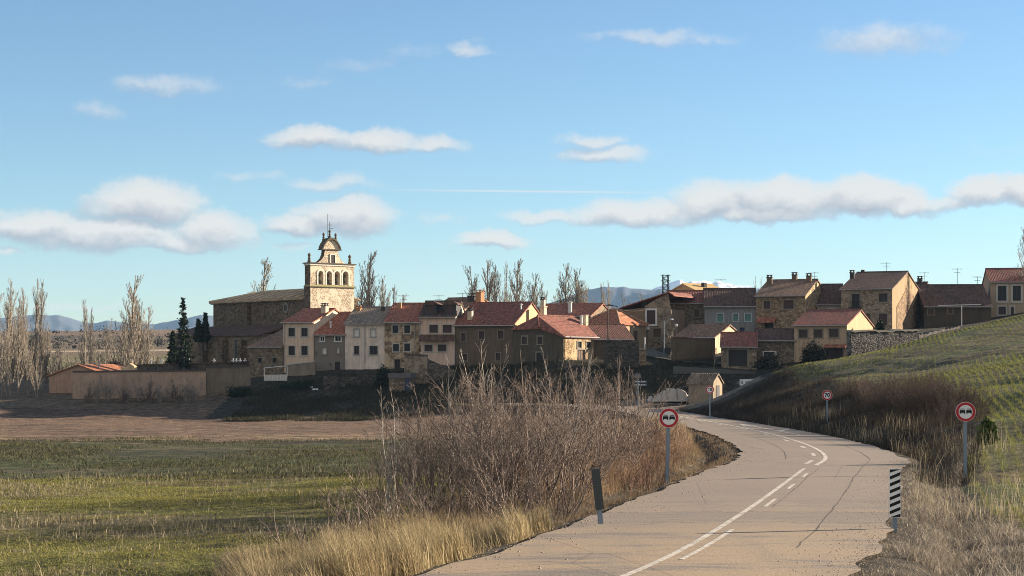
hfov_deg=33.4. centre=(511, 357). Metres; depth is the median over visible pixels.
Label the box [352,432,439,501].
bare shrub
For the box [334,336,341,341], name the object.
window
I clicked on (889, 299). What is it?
stone house
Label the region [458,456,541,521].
shrub
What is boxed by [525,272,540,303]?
poplar tree
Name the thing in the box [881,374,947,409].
bank shrub
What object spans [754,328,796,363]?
stone byre
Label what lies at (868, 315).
window
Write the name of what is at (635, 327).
hipped orange house
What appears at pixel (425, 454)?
bare shrub
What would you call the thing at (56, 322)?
mountain
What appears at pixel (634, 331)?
door
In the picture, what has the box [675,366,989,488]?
bank grass
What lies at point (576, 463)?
bare shrub
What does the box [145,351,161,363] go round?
bare tree
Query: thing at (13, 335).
poplar tree
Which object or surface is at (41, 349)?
poplar tree
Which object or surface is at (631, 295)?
mountain
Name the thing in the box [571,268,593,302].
poplar tree
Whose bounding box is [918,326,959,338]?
dry stone wall
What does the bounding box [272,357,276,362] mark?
window
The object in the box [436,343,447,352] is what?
window
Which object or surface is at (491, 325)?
long red roofed house
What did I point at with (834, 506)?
road crack
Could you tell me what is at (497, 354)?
window
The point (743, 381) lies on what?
town sign
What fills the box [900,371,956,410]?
bank shrub
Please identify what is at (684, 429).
reddish grass
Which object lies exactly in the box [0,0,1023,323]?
sky
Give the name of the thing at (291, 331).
window
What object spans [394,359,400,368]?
door
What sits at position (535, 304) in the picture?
bare tree
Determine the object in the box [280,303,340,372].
cream house
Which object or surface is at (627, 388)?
bare shrub
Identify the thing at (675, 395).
car
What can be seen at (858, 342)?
dry stone wall
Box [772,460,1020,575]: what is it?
loose gravel
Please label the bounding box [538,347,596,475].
bare sapling
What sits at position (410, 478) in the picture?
bare shrub
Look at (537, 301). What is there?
poplar tree
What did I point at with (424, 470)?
bare shrub
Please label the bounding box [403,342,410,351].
window
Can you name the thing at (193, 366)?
cemetery wall
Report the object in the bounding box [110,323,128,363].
bare tree
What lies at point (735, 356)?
barn door
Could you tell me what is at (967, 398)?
bank shrub
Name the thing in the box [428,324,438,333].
window
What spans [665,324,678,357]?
street tree
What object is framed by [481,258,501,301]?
poplar tree
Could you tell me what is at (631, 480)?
reddish shrub
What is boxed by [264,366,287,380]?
balustrade
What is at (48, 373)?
poplar tree
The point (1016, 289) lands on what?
window
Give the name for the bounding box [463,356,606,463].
bare shrub
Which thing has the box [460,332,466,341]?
window
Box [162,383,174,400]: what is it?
wall shrub
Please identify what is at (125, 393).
wall shrub
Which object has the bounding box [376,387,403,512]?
bare sapling
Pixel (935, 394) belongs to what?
bank shrub
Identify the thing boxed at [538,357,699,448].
bare shrub
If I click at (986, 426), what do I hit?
green bush
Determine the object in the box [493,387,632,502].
bare shrub
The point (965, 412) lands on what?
no overtaking sign
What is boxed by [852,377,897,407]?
bank shrub
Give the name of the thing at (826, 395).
speed limit sign
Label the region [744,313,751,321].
window
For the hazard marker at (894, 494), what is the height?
1.682 m
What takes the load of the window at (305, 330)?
in the cream house at (307, 323)
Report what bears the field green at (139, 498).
on the stubble field at (29, 514)
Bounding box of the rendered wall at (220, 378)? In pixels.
[206,365,250,393]
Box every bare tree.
[0,321,21,396]
[0,328,12,395]
[19,320,35,394]
[24,341,43,397]
[43,346,64,373]
[48,343,73,372]
[50,348,75,371]
[86,349,106,363]
[94,317,114,363]
[96,346,120,363]
[103,301,145,365]
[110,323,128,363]
[121,322,147,365]
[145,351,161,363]
[532,290,552,306]
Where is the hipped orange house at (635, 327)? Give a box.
[588,308,648,347]
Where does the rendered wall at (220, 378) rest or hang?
on the village ground at (231, 405)
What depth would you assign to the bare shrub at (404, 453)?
57.64 m
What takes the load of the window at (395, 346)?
in the ochre house at (401, 321)
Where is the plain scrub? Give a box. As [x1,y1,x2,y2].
[0,326,180,348]
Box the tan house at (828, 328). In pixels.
[792,309,874,361]
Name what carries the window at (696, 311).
in the stone house at (693, 308)
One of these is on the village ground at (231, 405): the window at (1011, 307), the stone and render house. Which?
the stone and render house
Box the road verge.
[393,370,1023,575]
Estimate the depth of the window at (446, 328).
225.91 m
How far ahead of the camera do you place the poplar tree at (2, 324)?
245.23 m
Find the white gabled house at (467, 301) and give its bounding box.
[435,290,488,309]
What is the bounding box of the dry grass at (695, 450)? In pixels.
[264,418,738,552]
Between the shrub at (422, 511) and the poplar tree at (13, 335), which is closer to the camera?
the shrub at (422, 511)
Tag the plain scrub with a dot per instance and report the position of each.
(159, 342)
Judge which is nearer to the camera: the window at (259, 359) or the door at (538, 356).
the door at (538, 356)
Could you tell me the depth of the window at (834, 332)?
214.77 m
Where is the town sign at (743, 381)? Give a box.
[740,379,752,384]
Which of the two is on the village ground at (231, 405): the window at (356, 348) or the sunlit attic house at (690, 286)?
the sunlit attic house at (690, 286)
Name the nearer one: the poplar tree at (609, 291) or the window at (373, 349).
the window at (373, 349)
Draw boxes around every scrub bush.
[102,358,123,364]
[225,385,252,397]
[749,352,782,368]
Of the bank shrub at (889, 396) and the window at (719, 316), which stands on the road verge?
the bank shrub at (889, 396)
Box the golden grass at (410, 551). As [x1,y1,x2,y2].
[193,501,553,575]
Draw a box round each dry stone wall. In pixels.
[846,329,918,357]
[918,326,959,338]
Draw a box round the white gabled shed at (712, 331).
[674,324,738,353]
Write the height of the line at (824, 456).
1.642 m
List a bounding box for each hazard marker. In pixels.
[591,468,603,523]
[889,469,900,532]
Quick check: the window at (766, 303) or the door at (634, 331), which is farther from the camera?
the window at (766, 303)
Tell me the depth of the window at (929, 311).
252.76 m
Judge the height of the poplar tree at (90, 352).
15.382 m
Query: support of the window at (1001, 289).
in the arched window house at (1004, 288)
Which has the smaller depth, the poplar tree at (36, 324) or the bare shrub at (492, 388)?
the bare shrub at (492, 388)
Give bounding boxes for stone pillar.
[639,348,646,365]
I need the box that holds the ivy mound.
[374,363,389,385]
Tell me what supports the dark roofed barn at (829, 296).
on the village ground at (231, 405)
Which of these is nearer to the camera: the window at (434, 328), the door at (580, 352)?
the door at (580, 352)
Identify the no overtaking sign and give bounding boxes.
[659,408,678,482]
[955,402,975,477]
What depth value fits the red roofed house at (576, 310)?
265.96 m
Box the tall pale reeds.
[768,404,1023,523]
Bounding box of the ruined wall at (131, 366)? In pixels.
[121,363,136,369]
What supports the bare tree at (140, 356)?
on the village ground at (231, 405)
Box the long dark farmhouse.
[917,268,991,327]
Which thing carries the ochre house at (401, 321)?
on the village ground at (231, 405)
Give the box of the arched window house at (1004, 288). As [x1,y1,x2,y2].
[982,268,1023,317]
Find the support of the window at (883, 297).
in the stone house at (889, 299)
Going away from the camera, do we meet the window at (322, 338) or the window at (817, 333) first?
the window at (817, 333)
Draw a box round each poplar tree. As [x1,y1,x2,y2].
[0,278,20,386]
[0,293,4,358]
[0,296,14,391]
[11,295,25,392]
[13,287,31,386]
[13,307,27,381]
[26,279,42,389]
[32,279,50,386]
[44,326,51,384]
[78,299,91,363]
[87,307,95,363]
[114,275,145,364]
[129,297,146,363]
[136,305,156,363]
[248,258,274,292]
[355,252,391,305]
[375,276,391,305]
[387,284,397,304]
[462,265,482,295]
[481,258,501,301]
[486,263,503,301]
[500,259,538,301]
[503,264,510,301]
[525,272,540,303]
[535,281,546,309]
[551,263,574,302]
[569,277,584,302]
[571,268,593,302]
[583,286,588,302]
[600,282,605,303]
[604,283,611,307]
[1014,227,1023,277]
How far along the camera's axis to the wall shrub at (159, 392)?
219.86 m
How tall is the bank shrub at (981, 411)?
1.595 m
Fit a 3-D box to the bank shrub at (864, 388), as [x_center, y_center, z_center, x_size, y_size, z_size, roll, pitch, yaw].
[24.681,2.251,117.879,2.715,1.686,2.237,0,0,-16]
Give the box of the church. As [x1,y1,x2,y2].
[166,214,360,363]
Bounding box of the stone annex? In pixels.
[246,329,304,377]
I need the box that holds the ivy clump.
[875,318,885,329]
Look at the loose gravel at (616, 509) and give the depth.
37.05 m
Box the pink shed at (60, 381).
[46,362,125,392]
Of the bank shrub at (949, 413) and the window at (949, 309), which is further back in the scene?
the window at (949, 309)
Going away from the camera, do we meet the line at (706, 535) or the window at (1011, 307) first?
the line at (706, 535)
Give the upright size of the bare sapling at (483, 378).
4.892 m
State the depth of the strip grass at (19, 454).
78.85 m
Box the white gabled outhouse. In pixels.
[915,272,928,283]
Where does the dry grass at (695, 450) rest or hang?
on the road verge
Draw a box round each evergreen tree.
[164,330,177,363]
[172,297,193,369]
[193,318,201,350]
[200,312,210,350]
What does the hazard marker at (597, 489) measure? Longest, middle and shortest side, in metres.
1.655 x 0.155 x 0.095 m
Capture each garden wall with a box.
[404,353,427,383]
[428,359,453,382]
[671,337,714,361]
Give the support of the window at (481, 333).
in the long red roofed house at (491, 325)
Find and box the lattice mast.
[661,275,669,293]
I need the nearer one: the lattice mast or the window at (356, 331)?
the window at (356, 331)
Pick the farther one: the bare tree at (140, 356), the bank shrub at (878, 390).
the bare tree at (140, 356)
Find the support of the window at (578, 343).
in the hipped corner house at (554, 337)
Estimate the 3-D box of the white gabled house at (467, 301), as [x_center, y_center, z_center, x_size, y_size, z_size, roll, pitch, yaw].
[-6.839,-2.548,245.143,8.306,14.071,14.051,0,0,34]
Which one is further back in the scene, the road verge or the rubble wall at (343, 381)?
the rubble wall at (343, 381)
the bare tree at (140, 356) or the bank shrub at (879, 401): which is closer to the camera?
the bank shrub at (879, 401)
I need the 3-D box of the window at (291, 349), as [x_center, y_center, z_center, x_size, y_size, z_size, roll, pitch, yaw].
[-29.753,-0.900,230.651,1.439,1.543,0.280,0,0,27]
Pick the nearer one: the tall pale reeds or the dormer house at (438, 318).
the tall pale reeds
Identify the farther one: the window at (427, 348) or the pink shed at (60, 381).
the pink shed at (60, 381)
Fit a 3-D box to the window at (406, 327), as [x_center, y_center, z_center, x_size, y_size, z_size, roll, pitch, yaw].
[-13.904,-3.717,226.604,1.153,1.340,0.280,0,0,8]
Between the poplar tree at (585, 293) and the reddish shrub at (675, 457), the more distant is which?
the poplar tree at (585, 293)
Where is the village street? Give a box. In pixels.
[645,348,780,363]
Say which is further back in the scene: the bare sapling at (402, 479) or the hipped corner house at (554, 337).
the hipped corner house at (554, 337)
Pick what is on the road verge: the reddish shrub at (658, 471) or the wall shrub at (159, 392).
the reddish shrub at (658, 471)
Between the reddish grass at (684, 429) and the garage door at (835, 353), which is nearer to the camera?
the reddish grass at (684, 429)
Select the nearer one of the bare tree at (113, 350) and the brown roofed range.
the brown roofed range
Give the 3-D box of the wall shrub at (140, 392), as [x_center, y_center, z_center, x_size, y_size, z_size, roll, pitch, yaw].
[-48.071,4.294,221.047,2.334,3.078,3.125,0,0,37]
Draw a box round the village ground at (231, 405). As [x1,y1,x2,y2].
[0,312,1023,418]
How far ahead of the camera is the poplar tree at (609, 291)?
362.60 m
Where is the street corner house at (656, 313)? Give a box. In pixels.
[618,292,695,348]
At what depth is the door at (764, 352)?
217.41 m
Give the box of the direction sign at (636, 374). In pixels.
[634,373,646,406]
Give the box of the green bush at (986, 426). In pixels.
[974,412,999,445]
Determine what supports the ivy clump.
attached to the stone house at (889, 299)
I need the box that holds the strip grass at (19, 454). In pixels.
[0,435,551,482]
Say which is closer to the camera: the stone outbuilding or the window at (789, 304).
the stone outbuilding
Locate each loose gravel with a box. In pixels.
[411,437,768,575]
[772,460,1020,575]
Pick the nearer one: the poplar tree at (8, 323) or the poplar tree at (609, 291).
the poplar tree at (8, 323)
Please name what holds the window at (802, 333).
in the tan house at (828, 328)
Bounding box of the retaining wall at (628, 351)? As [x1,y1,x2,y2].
[604,339,638,369]
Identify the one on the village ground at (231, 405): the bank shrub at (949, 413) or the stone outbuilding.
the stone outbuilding
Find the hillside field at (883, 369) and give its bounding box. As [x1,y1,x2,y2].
[787,315,1023,529]
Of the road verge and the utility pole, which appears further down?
the road verge
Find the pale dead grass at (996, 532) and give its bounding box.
[851,439,1023,575]
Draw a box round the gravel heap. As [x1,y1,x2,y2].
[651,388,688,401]
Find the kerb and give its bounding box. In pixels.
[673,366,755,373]
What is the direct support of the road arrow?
on the road
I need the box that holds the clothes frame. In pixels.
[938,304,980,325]
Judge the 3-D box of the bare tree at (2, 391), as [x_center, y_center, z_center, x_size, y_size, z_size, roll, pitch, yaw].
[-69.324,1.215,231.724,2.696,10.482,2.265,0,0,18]
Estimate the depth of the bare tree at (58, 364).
316.38 m
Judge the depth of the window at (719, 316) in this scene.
243.67 m
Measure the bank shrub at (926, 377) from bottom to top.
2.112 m
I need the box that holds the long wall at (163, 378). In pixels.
[72,370,205,398]
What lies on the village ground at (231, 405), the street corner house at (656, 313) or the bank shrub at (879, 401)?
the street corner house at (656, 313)
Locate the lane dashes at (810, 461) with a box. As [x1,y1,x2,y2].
[680,417,815,463]
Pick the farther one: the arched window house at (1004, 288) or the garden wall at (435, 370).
the arched window house at (1004, 288)
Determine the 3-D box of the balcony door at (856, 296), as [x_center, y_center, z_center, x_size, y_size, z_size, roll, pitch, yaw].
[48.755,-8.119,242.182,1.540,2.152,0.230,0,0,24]
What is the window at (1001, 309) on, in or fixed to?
in the arched window house at (1004, 288)
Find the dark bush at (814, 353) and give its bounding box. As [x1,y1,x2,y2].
[799,338,829,363]
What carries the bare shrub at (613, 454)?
on the road verge
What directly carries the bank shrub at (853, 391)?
on the road verge
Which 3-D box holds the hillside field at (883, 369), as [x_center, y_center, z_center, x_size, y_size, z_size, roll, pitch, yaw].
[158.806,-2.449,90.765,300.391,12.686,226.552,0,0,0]
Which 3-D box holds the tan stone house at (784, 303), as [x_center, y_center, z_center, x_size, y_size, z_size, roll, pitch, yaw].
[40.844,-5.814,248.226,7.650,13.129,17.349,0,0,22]
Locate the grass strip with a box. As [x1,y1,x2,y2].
[0,439,567,479]
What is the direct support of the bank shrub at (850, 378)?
on the road verge
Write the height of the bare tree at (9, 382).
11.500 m
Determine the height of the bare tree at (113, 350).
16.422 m
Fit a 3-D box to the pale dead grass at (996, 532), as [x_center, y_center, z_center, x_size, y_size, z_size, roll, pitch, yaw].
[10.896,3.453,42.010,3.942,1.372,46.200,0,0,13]
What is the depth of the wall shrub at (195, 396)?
220.93 m
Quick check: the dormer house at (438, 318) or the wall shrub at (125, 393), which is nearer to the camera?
the wall shrub at (125, 393)
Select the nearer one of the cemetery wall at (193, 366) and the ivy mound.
the ivy mound
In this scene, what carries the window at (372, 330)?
in the grey white house at (365, 337)
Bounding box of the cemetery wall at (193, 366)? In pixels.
[134,361,249,371]
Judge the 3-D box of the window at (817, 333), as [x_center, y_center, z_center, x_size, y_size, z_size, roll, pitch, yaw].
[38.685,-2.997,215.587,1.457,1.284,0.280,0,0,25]
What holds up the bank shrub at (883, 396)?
on the road verge
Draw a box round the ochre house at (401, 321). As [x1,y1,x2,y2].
[383,295,424,368]
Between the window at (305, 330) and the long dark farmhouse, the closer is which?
the window at (305, 330)
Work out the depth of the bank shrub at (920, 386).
102.28 m
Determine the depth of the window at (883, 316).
240.59 m
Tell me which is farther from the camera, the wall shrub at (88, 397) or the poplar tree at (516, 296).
the poplar tree at (516, 296)
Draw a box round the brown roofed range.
[579,315,634,358]
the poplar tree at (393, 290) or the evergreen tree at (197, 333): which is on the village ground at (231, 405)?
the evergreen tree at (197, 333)
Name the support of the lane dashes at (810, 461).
on the road
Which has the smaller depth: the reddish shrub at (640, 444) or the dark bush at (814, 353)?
the reddish shrub at (640, 444)
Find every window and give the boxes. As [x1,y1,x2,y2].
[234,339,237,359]
[257,357,261,362]
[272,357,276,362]
[287,327,295,337]
[287,345,295,355]
[300,327,308,337]
[300,345,308,355]
[319,336,324,341]
[321,347,327,354]
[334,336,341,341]
[353,328,359,336]
[353,345,359,354]
[369,345,377,354]
[370,328,375,336]
[391,324,399,333]
[392,343,399,352]
[403,324,410,333]
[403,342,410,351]
[423,344,433,352]
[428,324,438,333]
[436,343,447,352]
[441,324,452,333]
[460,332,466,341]
[461,353,467,361]
[477,330,485,339]
[494,352,501,361]
[497,330,504,339]
[520,335,527,344]
[536,335,543,344]
[576,341,582,348]
[585,341,591,348]
[645,308,656,325]
[652,328,661,337]
[693,308,700,317]
[716,313,723,321]
[732,313,738,321]
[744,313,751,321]
[762,300,770,309]
[782,299,794,309]
[797,328,808,338]
[812,328,823,338]
[828,328,839,337]
[865,313,871,320]
[877,292,888,302]
[877,312,888,326]
[927,309,934,314]
[947,307,952,313]
[996,284,1008,302]
[997,305,1006,315]
[1009,305,1014,314]
[1010,284,1022,302]
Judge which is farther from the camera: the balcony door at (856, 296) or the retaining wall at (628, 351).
the balcony door at (856, 296)
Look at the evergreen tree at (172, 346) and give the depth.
239.72 m
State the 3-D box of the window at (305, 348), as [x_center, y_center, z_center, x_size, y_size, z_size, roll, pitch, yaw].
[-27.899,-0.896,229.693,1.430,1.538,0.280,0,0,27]
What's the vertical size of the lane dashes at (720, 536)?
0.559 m
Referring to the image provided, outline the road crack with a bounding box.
[748,435,869,547]
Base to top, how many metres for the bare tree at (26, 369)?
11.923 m
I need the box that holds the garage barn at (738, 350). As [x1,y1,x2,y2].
[720,332,757,369]
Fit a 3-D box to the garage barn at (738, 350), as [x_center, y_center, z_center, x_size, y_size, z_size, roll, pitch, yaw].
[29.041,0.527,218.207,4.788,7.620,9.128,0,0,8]
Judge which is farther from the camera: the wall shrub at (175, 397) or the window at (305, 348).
the window at (305, 348)
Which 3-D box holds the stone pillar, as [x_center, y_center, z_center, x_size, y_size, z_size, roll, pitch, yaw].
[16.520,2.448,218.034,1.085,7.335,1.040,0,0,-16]
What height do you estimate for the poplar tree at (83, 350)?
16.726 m
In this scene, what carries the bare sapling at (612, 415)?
on the road verge
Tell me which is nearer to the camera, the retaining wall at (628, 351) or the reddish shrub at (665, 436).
the reddish shrub at (665, 436)
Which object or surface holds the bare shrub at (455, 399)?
on the road verge
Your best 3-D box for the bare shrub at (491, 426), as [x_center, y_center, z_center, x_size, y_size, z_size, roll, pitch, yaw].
[0.210,2.233,43.926,3.465,3.608,4.148,0,0,-20]
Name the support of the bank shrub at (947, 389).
on the road verge
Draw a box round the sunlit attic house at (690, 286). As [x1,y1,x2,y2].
[672,283,718,289]
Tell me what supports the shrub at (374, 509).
on the road verge
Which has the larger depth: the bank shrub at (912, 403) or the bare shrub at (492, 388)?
the bank shrub at (912, 403)
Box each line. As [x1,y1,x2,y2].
[620,468,805,575]
[647,410,827,464]
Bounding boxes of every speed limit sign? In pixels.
[706,385,713,418]
[822,390,831,421]
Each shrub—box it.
[82,382,96,402]
[83,380,105,401]
[99,375,120,400]
[116,385,133,401]
[118,382,131,403]
[132,379,150,400]
[140,375,161,403]
[153,384,163,401]
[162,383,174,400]
[165,384,183,403]
[170,377,197,401]
[183,382,203,400]
[212,546,261,575]
[260,497,349,551]
[309,482,422,535]
[337,452,467,525]
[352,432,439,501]
[362,412,494,493]
[370,375,574,511]
[372,408,521,515]
[384,416,470,481]
[387,370,523,488]
[396,482,488,527]
[411,391,568,516]
[424,352,635,477]
[427,362,578,488]
[447,376,594,508]
[450,385,613,503]
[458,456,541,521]
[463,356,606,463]
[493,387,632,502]
[523,391,652,491]
[523,457,593,519]
[527,365,652,459]
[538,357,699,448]
[544,389,673,473]
[563,367,668,448]
[589,451,660,493]
[592,432,665,468]
[612,451,674,487]
[616,425,661,446]
[617,426,670,460]
[624,420,682,445]
[638,429,694,466]
[645,425,689,441]
[834,380,857,397]
[840,373,873,393]
[841,377,876,396]
[843,377,885,404]
[851,381,882,399]
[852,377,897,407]
[859,392,893,409]
[869,383,898,400]
[870,371,908,395]
[870,374,916,407]
[880,371,930,406]
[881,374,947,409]
[886,376,927,400]
[899,390,937,414]
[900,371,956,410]
[906,378,952,396]
[908,370,947,391]
[917,370,977,409]
[921,378,965,405]
[923,397,967,421]
[925,377,999,409]
[930,399,975,424]
[944,386,987,408]
[945,390,1004,422]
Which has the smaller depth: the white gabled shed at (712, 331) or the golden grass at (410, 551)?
the golden grass at (410, 551)
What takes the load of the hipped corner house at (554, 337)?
on the village ground at (231, 405)
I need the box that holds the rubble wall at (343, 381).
[323,373,376,389]
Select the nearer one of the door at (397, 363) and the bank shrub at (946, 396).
the bank shrub at (946, 396)
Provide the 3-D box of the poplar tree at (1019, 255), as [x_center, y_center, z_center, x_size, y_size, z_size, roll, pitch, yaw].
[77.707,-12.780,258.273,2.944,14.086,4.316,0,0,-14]
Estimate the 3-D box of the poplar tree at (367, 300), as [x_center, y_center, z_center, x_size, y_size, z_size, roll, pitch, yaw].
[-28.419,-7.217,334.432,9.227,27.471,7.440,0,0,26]
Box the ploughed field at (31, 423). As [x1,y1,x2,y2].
[0,404,562,444]
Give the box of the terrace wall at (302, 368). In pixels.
[286,361,315,375]
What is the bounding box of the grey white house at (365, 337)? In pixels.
[343,306,390,369]
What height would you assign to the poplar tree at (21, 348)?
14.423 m
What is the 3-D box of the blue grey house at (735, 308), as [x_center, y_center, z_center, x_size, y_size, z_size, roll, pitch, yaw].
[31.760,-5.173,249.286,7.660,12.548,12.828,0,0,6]
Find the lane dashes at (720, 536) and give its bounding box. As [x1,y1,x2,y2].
[680,473,807,558]
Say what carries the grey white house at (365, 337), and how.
on the village ground at (231, 405)
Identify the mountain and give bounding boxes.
[0,315,212,331]
[538,287,666,308]
[652,280,759,292]
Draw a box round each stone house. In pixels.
[667,290,703,327]
[754,272,823,327]
[839,262,918,329]
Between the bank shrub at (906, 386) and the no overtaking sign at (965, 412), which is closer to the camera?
the no overtaking sign at (965, 412)
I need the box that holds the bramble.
[274,379,318,388]
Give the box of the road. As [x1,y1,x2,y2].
[417,403,910,575]
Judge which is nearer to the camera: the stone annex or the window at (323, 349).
the window at (323, 349)
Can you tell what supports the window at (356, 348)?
in the grey white house at (365, 337)
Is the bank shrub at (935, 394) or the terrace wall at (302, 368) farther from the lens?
the terrace wall at (302, 368)
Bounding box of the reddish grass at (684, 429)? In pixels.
[510,415,694,498]
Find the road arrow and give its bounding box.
[740,424,799,434]
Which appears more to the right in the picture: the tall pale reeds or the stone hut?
the tall pale reeds
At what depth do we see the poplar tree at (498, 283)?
362.66 m
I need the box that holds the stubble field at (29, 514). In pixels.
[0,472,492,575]
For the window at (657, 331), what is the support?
in the street corner house at (656, 313)
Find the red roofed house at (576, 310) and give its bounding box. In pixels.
[538,297,606,319]
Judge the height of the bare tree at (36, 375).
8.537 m
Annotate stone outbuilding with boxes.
[388,373,415,391]
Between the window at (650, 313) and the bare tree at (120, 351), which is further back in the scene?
the bare tree at (120, 351)
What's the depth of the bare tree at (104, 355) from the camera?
331.04 m
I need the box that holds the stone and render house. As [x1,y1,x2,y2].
[313,306,361,370]
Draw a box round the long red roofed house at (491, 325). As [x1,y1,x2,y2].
[452,301,539,365]
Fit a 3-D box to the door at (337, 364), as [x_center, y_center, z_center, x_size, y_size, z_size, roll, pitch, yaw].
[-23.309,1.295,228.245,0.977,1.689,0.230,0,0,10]
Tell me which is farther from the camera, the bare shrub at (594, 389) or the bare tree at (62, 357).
the bare tree at (62, 357)
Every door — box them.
[334,361,340,369]
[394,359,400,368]
[405,378,409,390]
[535,351,543,361]
[577,349,585,359]
[633,330,637,340]
[716,385,719,396]
[727,348,748,365]
[763,351,775,355]
[764,323,773,327]
[825,348,843,358]
[850,292,860,306]
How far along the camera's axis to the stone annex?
233.18 m
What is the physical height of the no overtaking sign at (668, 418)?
2.691 m
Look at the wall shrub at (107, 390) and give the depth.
221.01 m
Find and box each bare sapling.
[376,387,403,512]
[384,402,419,505]
[435,341,508,501]
[459,341,501,479]
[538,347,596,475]
[567,355,621,463]
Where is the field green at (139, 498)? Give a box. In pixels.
[0,470,581,575]
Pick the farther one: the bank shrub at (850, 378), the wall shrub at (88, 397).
the wall shrub at (88, 397)
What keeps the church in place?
on the village ground at (231, 405)
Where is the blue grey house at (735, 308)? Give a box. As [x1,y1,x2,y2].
[703,279,756,331]
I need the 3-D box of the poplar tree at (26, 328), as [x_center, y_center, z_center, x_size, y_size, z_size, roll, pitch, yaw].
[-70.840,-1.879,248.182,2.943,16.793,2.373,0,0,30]
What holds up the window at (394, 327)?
in the ochre house at (401, 321)
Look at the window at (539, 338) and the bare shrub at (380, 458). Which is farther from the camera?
the window at (539, 338)
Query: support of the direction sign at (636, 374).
on the village ground at (231, 405)
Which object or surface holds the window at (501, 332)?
in the long red roofed house at (491, 325)
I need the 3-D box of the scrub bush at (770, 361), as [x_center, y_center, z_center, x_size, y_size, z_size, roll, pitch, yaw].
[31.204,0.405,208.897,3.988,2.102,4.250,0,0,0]
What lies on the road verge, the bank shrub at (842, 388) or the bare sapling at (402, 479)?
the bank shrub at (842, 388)
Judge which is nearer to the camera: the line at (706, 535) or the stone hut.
the line at (706, 535)
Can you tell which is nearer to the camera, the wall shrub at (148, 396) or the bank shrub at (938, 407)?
the bank shrub at (938, 407)
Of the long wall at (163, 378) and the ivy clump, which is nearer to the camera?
the ivy clump
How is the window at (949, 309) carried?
in the long dark farmhouse
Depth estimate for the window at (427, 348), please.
226.07 m
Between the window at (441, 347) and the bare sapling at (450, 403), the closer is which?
the bare sapling at (450, 403)
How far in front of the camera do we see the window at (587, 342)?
223.88 m
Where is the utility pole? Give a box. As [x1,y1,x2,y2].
[604,304,617,339]
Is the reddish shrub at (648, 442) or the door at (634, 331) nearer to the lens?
the reddish shrub at (648, 442)
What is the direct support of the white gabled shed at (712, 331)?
on the village ground at (231, 405)
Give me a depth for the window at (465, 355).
225.41 m
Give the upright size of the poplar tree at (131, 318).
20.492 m
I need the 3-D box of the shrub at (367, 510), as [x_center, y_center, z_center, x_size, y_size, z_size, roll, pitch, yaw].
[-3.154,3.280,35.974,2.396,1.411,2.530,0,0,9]
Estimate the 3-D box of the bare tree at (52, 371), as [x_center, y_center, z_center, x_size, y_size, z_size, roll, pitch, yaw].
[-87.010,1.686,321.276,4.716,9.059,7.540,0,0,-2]
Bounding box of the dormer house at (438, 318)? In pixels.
[418,300,464,364]
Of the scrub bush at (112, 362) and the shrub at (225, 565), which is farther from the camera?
the scrub bush at (112, 362)
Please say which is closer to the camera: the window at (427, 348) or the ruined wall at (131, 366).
the window at (427, 348)
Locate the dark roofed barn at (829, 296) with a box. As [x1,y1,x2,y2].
[815,283,842,308]
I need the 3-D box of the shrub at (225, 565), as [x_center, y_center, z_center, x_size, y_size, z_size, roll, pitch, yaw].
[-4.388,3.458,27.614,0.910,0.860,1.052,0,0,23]
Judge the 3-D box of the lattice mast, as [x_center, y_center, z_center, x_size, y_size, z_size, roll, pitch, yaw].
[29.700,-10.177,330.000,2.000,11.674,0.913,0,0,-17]
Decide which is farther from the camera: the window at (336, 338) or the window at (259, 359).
the window at (259, 359)
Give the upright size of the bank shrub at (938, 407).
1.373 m
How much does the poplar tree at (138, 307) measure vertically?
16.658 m
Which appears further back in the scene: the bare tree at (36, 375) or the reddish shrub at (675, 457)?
the bare tree at (36, 375)
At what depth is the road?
33.72 m
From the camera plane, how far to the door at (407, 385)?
213.52 m
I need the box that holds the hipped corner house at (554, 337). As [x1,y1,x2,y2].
[511,306,599,364]
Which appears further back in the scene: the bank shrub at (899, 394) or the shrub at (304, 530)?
the bank shrub at (899, 394)
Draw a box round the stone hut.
[686,373,723,404]

